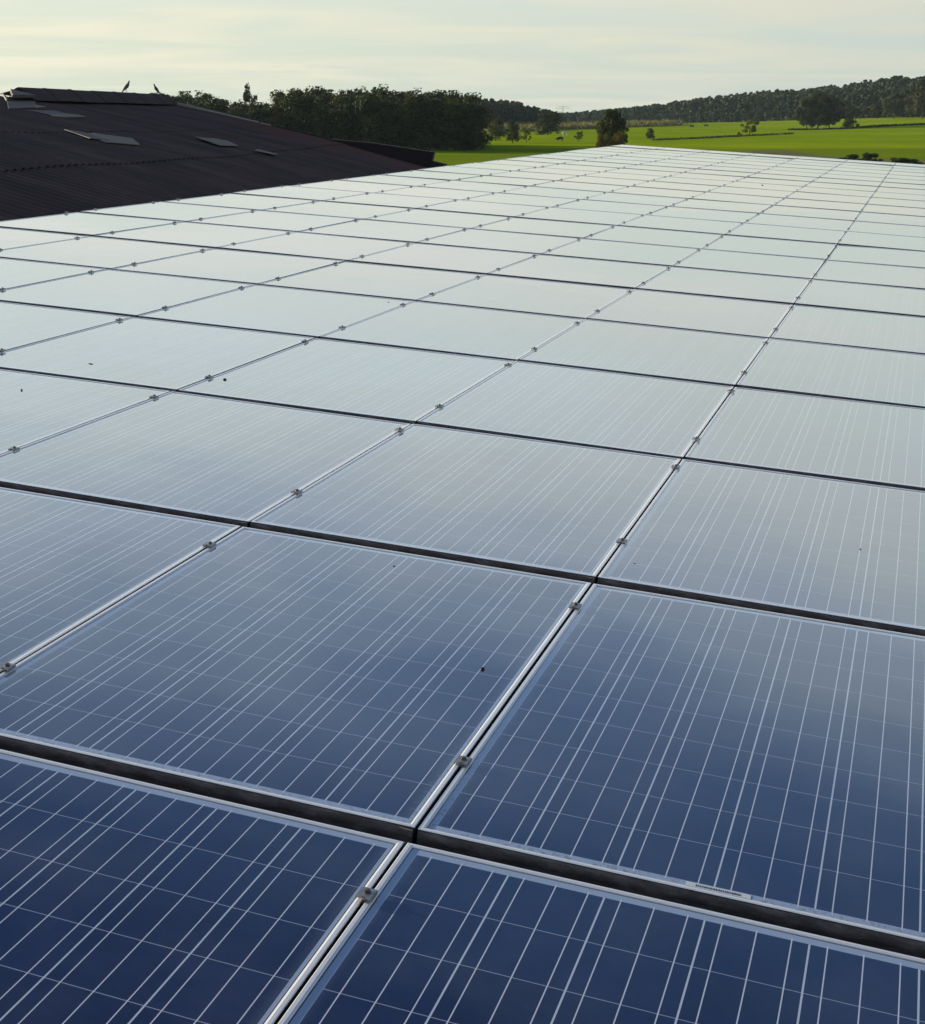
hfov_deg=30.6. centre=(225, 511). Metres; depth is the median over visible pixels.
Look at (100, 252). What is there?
solar module
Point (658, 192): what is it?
solar module
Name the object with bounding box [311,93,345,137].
woodland tree
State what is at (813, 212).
solar module
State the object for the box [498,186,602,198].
solar module
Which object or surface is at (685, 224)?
solar module
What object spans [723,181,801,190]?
solar module
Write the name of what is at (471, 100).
woodland tree
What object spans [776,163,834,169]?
solar module
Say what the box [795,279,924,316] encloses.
solar module
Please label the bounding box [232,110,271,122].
woodland tree
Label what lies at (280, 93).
woodland tree
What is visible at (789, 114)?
forest undergrowth
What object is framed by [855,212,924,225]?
solar module
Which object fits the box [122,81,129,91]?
pigeon
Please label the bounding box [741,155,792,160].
solar module
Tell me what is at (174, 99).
woodland tree
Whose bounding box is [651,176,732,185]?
solar module
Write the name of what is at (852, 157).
bush
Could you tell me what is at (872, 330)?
solar module
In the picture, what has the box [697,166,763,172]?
solar module
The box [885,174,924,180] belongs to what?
solar module
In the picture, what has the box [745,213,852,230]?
solar module
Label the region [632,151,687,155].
solar module
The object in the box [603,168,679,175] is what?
solar module
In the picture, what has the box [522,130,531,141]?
tree
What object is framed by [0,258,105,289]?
solar module
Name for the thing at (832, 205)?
solar module
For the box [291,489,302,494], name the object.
panel clamp
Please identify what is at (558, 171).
solar module
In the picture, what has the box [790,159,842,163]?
solar module
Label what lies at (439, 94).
woodland tree
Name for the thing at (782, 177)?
solar module
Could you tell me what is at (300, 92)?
woodland tree
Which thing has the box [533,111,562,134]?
woodland tree
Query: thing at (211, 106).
woodland tree
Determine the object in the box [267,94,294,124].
woodland tree
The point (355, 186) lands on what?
solar module
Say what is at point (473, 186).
solar module
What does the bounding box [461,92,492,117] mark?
woodland tree
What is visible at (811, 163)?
solar module
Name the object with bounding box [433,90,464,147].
woodland tree
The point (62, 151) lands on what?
corrugated barn
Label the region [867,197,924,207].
solar module
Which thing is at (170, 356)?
solar module
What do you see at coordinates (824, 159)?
solar module
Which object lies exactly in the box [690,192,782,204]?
solar module
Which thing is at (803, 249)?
solar module
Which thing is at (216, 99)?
woodland tree
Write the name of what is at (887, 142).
meadow
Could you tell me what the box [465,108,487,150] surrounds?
woodland tree
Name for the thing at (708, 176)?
solar module
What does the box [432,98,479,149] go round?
woodland tree
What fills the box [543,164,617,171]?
solar module
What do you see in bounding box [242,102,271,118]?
woodland tree
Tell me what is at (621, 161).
solar module
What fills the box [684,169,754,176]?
solar module
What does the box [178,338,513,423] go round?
solar module
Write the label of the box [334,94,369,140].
woodland tree
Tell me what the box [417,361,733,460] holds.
solar module
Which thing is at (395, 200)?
solar module
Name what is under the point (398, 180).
solar module
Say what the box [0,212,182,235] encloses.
solar module
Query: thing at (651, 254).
solar module
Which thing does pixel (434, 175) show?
solar module
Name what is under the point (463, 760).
panel clamp
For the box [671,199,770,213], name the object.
solar module
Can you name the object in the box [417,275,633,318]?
solar module
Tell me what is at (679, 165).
solar module
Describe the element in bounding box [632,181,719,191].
solar module
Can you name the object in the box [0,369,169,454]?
solar module
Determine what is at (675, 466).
panel clamp
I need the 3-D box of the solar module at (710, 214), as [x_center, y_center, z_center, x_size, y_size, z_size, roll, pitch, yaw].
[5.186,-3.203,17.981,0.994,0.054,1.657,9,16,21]
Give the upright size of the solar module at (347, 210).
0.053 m
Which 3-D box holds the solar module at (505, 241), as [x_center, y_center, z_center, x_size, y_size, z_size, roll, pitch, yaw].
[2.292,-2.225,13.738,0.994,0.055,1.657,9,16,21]
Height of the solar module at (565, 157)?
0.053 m
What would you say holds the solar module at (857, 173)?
on the solar barn
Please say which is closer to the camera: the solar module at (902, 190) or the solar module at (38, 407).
the solar module at (38, 407)
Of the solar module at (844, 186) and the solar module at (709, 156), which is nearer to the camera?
the solar module at (844, 186)
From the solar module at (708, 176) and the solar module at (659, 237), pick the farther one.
the solar module at (708, 176)
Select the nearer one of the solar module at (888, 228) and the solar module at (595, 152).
the solar module at (888, 228)
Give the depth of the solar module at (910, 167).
34.25 m
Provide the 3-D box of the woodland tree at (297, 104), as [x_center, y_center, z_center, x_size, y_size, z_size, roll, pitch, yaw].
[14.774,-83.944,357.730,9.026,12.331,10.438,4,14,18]
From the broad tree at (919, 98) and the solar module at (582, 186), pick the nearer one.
the solar module at (582, 186)
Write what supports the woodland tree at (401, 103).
on the meadow
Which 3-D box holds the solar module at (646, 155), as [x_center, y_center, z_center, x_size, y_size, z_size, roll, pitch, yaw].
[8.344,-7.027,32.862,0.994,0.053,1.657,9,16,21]
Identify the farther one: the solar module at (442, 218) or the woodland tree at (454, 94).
the woodland tree at (454, 94)
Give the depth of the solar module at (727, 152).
37.08 m
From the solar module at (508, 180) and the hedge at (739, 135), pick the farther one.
the hedge at (739, 135)
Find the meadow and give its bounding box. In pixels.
[397,115,924,165]
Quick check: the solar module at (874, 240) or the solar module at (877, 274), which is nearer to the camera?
the solar module at (877, 274)
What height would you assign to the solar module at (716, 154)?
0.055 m
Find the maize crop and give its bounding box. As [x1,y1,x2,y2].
[482,119,682,131]
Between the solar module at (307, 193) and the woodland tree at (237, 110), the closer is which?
the solar module at (307, 193)
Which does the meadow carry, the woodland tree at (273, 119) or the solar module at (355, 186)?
the woodland tree at (273, 119)
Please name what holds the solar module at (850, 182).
on the solar barn
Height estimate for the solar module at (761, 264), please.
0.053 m
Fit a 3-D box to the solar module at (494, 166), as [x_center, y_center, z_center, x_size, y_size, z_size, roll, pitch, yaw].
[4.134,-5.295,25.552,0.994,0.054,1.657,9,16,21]
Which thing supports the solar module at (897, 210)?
on the solar barn
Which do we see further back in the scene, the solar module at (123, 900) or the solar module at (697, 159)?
the solar module at (697, 159)
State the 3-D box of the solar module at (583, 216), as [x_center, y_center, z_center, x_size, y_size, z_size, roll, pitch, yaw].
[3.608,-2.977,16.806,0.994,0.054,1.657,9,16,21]
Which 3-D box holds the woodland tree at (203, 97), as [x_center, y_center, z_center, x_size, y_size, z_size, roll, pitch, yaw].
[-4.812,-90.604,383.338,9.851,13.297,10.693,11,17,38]
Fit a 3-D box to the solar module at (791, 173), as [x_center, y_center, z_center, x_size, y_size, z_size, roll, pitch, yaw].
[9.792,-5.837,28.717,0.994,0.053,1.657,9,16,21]
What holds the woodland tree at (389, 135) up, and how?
on the meadow
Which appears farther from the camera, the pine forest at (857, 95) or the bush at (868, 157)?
the pine forest at (857, 95)
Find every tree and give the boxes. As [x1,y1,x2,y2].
[167,91,193,104]
[168,95,181,102]
[188,90,214,106]
[188,101,204,108]
[200,99,223,111]
[212,97,238,112]
[212,102,230,112]
[224,107,249,118]
[228,99,248,114]
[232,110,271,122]
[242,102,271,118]
[243,82,257,113]
[249,104,283,127]
[265,90,297,130]
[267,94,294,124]
[276,93,314,131]
[286,88,310,127]
[294,94,325,135]
[303,85,331,120]
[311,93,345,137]
[322,95,360,140]
[323,89,339,101]
[325,89,355,128]
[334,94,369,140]
[340,86,374,138]
[350,89,391,143]
[363,84,395,136]
[363,93,406,145]
[384,98,414,147]
[390,89,408,141]
[398,94,435,149]
[402,88,427,140]
[411,97,448,149]
[425,89,447,146]
[430,99,460,148]
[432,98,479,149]
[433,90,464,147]
[456,103,492,148]
[457,94,477,149]
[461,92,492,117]
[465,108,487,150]
[488,118,506,140]
[504,120,521,142]
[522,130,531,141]
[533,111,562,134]
[573,131,582,139]
[596,108,626,142]
[619,118,628,144]
[645,128,654,139]
[740,119,758,135]
[794,97,819,127]
[809,91,838,128]
[825,95,842,127]
[840,106,858,126]
[868,102,885,118]
[881,92,907,118]
[903,96,914,117]
[909,77,924,117]
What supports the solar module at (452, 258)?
on the solar barn
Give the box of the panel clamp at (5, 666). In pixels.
[0,662,15,671]
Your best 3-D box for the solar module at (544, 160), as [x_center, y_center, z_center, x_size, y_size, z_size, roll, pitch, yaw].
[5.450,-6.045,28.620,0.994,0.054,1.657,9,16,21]
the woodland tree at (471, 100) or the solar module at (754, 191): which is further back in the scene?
the woodland tree at (471, 100)
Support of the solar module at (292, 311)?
on the solar barn
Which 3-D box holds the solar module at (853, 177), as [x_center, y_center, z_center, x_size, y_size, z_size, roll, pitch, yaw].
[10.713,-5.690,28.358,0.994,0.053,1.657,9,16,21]
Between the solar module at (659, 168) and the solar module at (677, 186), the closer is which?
the solar module at (677, 186)
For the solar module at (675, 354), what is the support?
on the solar barn
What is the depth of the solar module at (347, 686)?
3.58 m
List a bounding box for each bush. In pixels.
[594,131,614,147]
[607,130,625,145]
[837,154,864,160]
[861,152,882,161]
[882,157,924,163]
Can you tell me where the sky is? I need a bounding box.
[0,0,924,112]
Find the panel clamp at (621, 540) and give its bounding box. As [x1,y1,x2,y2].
[616,538,627,545]
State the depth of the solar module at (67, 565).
4.38 m
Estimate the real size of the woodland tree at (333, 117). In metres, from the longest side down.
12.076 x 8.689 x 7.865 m
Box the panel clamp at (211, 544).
[203,541,216,547]
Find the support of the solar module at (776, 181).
on the solar barn
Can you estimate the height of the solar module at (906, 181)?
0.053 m
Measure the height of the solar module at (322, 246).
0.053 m
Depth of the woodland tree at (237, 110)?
355.88 m
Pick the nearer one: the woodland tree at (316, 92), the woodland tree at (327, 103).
the woodland tree at (327, 103)
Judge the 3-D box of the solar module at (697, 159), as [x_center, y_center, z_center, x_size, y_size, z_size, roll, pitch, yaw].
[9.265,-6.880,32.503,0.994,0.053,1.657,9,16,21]
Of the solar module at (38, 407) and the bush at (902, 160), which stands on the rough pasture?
the bush at (902, 160)
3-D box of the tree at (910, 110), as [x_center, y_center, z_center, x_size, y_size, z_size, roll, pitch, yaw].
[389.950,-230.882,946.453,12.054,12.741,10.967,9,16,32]
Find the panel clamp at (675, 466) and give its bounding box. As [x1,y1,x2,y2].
[671,464,679,470]
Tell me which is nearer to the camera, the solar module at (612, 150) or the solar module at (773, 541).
the solar module at (773, 541)
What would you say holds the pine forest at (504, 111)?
on the meadow
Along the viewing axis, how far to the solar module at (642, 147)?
37.77 m
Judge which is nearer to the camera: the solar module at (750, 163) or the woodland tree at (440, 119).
the solar module at (750, 163)
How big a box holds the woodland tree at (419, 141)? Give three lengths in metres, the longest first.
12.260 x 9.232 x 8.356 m
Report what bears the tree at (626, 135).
on the meadow
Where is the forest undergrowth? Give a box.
[561,104,924,122]
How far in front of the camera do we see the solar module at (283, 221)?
14.39 m
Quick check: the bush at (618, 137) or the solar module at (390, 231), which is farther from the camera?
the bush at (618, 137)
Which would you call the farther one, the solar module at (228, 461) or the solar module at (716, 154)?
the solar module at (716, 154)
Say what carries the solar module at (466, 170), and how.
on the solar barn
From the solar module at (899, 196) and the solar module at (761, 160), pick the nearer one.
the solar module at (899, 196)
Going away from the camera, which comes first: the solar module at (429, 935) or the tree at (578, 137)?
the solar module at (429, 935)
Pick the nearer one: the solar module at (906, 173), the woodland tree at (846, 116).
the solar module at (906, 173)
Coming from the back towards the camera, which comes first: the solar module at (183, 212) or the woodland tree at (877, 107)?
the woodland tree at (877, 107)
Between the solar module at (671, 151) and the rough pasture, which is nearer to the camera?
the solar module at (671, 151)
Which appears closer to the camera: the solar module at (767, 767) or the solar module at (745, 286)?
the solar module at (767, 767)
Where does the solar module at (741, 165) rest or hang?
on the solar barn
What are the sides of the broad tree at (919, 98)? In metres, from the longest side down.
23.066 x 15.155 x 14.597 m
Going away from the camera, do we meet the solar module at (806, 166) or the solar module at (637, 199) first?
the solar module at (637, 199)
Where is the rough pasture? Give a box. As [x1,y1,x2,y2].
[736,150,924,164]
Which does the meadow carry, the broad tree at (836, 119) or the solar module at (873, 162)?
the broad tree at (836, 119)
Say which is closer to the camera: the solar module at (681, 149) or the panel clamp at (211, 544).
the panel clamp at (211, 544)
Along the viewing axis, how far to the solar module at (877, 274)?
12.62 m
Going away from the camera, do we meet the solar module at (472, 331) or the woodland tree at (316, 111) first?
the solar module at (472, 331)
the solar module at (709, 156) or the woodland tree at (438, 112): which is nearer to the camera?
the solar module at (709, 156)
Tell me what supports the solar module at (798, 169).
on the solar barn
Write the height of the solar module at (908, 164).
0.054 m
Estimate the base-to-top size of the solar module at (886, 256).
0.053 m
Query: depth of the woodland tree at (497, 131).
464.26 m
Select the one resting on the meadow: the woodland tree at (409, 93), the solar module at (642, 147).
the woodland tree at (409, 93)
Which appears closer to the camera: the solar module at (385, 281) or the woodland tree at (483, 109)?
the solar module at (385, 281)
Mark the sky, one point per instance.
(579, 55)
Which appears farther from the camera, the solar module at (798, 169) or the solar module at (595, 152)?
the solar module at (595, 152)
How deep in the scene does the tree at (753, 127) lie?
569.44 m
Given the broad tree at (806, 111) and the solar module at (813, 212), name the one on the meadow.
the broad tree at (806, 111)
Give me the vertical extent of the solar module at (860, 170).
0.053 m
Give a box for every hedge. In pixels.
[651,132,793,140]
[787,122,924,129]
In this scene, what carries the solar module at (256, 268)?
on the solar barn
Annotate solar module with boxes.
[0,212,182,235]
[0,228,87,248]
[0,236,212,269]
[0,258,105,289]
[0,269,253,316]
[0,302,130,349]
[0,317,313,391]
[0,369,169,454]
[0,391,410,527]
[0,487,240,673]
[0,527,590,846]
[0,749,403,1023]
[81,202,256,221]
[94,222,293,248]
[112,248,344,284]
[137,284,411,338]
[164,193,316,209]
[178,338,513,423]
[187,210,359,231]
[217,232,411,261]
[232,186,370,200]
[250,424,680,586]
[259,261,483,300]
[263,201,412,218]
[278,843,924,1023]
[292,180,412,192]
[299,219,468,242]
[320,301,583,361]
[323,193,458,208]
[339,175,446,185]
[348,243,538,274]
[364,209,512,228]
[374,186,495,199]
[380,170,483,179]
[416,584,924,958]
[417,200,544,216]
[417,228,581,253]
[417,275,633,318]
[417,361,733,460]
[418,166,509,175]
[419,180,526,192]
[452,162,534,170]
[457,176,555,185]
[462,193,579,206]
[471,217,614,237]
[478,160,557,166]
[486,171,579,180]
[488,254,670,288]
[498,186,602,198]
[502,157,576,163]
[514,167,598,175]
[515,207,644,225]
[519,319,768,387]
[525,154,593,160]
[532,181,625,191]
[541,238,698,266]
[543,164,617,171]
[550,152,610,157]
[554,199,665,214]
[557,176,646,185]
[561,161,634,167]
[565,150,624,154]
[581,148,637,152]
[581,158,649,164]
[581,172,666,180]
[584,192,687,205]
[585,226,723,248]
[587,289,792,339]
[597,459,924,635]
[599,146,651,150]
[600,155,662,161]
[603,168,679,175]
[610,186,703,198]
[611,145,663,148]
[615,153,676,158]
[618,215,740,234]
[622,165,693,171]
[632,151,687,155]
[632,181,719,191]
[636,266,810,305]
[638,162,705,168]
[646,149,698,153]
[647,206,757,222]
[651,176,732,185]
[653,159,717,165]
[657,147,708,151]
[668,156,726,162]
[669,172,744,180]
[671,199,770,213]
[673,249,825,279]
[682,154,736,159]
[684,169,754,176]
[685,387,924,490]
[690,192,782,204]
[694,152,745,156]
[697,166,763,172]
[702,235,836,259]
[703,150,753,154]
[707,186,794,197]
[709,163,771,168]
[720,160,779,165]
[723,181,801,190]
[725,223,844,244]
[731,157,786,162]
[736,338,924,408]
[737,177,810,185]
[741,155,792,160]
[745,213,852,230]
[747,173,816,181]
[748,153,799,158]
[758,169,822,176]
[761,205,859,220]
[768,166,828,172]
[771,305,924,354]
[774,198,864,211]
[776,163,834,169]
[783,161,838,166]
[786,192,869,203]
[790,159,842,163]
[795,186,873,196]
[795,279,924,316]
[796,156,846,161]
[806,182,877,191]
[812,178,881,185]
[813,260,924,289]
[819,173,883,181]
[826,170,886,177]
[827,245,924,267]
[832,167,889,173]
[837,164,891,170]
[838,231,924,250]
[842,162,892,167]
[845,160,895,164]
[848,221,924,236]
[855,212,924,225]
[861,204,924,216]
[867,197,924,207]
[872,191,924,200]
[876,187,924,194]
[879,182,924,189]
[883,178,924,184]
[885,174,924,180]
[888,171,924,176]
[890,168,924,172]
[893,165,924,169]
[895,163,924,166]
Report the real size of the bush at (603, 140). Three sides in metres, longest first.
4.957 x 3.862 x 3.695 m
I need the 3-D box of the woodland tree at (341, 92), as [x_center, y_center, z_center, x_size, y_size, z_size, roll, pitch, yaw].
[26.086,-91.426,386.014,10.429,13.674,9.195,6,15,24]
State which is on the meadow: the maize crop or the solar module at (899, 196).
the maize crop
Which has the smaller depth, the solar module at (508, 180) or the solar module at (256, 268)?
the solar module at (256, 268)
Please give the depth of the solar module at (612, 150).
34.76 m
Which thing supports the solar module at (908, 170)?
on the solar barn
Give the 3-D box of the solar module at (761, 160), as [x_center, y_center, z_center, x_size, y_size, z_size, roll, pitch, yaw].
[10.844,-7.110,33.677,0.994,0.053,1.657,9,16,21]
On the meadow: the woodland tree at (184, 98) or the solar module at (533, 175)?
the woodland tree at (184, 98)
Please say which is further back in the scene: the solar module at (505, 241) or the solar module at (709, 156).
the solar module at (709, 156)
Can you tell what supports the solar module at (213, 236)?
on the solar barn
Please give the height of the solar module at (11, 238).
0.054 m
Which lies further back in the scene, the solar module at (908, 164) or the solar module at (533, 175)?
the solar module at (908, 164)
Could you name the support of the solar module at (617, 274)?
on the solar barn
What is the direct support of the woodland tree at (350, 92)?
on the meadow
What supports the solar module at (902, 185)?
on the solar barn
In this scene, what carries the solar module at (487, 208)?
on the solar barn
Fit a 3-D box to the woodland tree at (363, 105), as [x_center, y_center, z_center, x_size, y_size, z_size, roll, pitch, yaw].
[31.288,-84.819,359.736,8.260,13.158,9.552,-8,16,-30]
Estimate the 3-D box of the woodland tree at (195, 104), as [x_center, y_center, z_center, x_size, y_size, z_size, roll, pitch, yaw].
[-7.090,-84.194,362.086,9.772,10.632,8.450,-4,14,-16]
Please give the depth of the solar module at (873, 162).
35.95 m
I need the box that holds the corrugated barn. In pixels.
[0,87,446,220]
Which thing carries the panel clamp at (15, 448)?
attached to the solar module at (38, 407)
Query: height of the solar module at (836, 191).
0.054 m
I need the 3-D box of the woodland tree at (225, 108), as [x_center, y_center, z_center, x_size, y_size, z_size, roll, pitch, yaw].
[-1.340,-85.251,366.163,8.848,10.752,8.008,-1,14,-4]
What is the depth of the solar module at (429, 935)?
2.49 m
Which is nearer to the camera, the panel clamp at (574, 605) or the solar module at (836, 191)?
the panel clamp at (574, 605)
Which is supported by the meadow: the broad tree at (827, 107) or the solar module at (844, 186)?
the broad tree at (827, 107)
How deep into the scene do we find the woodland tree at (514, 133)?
430.73 m
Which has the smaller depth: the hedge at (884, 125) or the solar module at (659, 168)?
the solar module at (659, 168)
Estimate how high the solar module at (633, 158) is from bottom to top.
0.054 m
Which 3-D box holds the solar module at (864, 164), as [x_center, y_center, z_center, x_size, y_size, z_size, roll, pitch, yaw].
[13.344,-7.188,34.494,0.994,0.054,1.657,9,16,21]
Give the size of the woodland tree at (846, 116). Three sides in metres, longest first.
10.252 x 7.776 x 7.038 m
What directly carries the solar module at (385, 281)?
on the solar barn
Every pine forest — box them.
[422,95,562,122]
[560,75,924,122]
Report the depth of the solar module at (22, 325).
8.22 m
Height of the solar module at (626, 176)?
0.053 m
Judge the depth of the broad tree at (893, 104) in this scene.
929.19 m
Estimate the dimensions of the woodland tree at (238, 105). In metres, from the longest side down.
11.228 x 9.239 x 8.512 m
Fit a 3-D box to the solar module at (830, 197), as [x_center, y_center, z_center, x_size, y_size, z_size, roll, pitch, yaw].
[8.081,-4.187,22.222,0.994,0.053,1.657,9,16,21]
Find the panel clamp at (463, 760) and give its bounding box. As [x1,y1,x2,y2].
[454,755,471,770]
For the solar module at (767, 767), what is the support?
on the solar barn
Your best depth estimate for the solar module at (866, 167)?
33.00 m
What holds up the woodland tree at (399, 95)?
on the meadow
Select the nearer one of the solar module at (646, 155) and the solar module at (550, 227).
the solar module at (550, 227)
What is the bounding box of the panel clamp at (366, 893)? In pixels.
[355,886,377,906]
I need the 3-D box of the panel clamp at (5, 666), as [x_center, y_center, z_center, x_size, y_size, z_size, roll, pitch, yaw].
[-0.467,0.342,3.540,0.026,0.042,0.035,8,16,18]
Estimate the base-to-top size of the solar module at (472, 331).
0.053 m
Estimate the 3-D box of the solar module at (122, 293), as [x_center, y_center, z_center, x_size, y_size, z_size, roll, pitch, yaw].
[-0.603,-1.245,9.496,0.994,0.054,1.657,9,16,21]
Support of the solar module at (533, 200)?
on the solar barn
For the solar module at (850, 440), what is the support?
on the solar barn
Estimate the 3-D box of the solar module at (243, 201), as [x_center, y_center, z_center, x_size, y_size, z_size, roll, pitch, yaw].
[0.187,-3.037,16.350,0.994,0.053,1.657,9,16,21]
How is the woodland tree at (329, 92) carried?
on the meadow
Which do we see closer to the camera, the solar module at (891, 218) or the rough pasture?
the solar module at (891, 218)
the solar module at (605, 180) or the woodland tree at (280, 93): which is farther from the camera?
the woodland tree at (280, 93)
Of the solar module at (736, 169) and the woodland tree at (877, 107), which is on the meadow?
the woodland tree at (877, 107)
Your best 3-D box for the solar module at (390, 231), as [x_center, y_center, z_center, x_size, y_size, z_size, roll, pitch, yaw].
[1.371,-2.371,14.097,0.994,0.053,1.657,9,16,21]
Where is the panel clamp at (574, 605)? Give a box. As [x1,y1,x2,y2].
[569,602,581,611]
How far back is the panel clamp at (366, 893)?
2.64 m
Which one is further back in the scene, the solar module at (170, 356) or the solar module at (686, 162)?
the solar module at (686, 162)
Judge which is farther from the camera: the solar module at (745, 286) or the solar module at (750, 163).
the solar module at (750, 163)
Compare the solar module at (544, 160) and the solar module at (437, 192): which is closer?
the solar module at (437, 192)
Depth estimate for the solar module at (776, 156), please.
36.67 m
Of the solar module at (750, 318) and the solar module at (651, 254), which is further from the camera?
the solar module at (651, 254)
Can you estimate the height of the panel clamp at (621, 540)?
0.042 m
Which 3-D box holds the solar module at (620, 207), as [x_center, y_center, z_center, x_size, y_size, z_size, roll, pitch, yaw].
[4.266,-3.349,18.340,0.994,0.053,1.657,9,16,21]
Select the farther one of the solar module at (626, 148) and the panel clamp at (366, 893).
the solar module at (626, 148)
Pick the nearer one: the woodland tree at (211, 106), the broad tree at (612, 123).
the broad tree at (612, 123)
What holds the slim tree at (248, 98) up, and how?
on the meadow
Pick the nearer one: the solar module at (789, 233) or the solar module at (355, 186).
the solar module at (789, 233)
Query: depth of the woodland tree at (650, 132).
484.13 m
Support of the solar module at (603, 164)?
on the solar barn
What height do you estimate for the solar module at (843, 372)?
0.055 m
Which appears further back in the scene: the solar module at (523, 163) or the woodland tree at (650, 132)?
the woodland tree at (650, 132)
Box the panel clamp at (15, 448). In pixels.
[8,446,19,450]
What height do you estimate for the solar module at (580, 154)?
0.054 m
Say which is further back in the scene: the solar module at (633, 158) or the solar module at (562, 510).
the solar module at (633, 158)
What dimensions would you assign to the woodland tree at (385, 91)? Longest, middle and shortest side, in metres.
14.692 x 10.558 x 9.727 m
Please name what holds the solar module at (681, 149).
on the solar barn

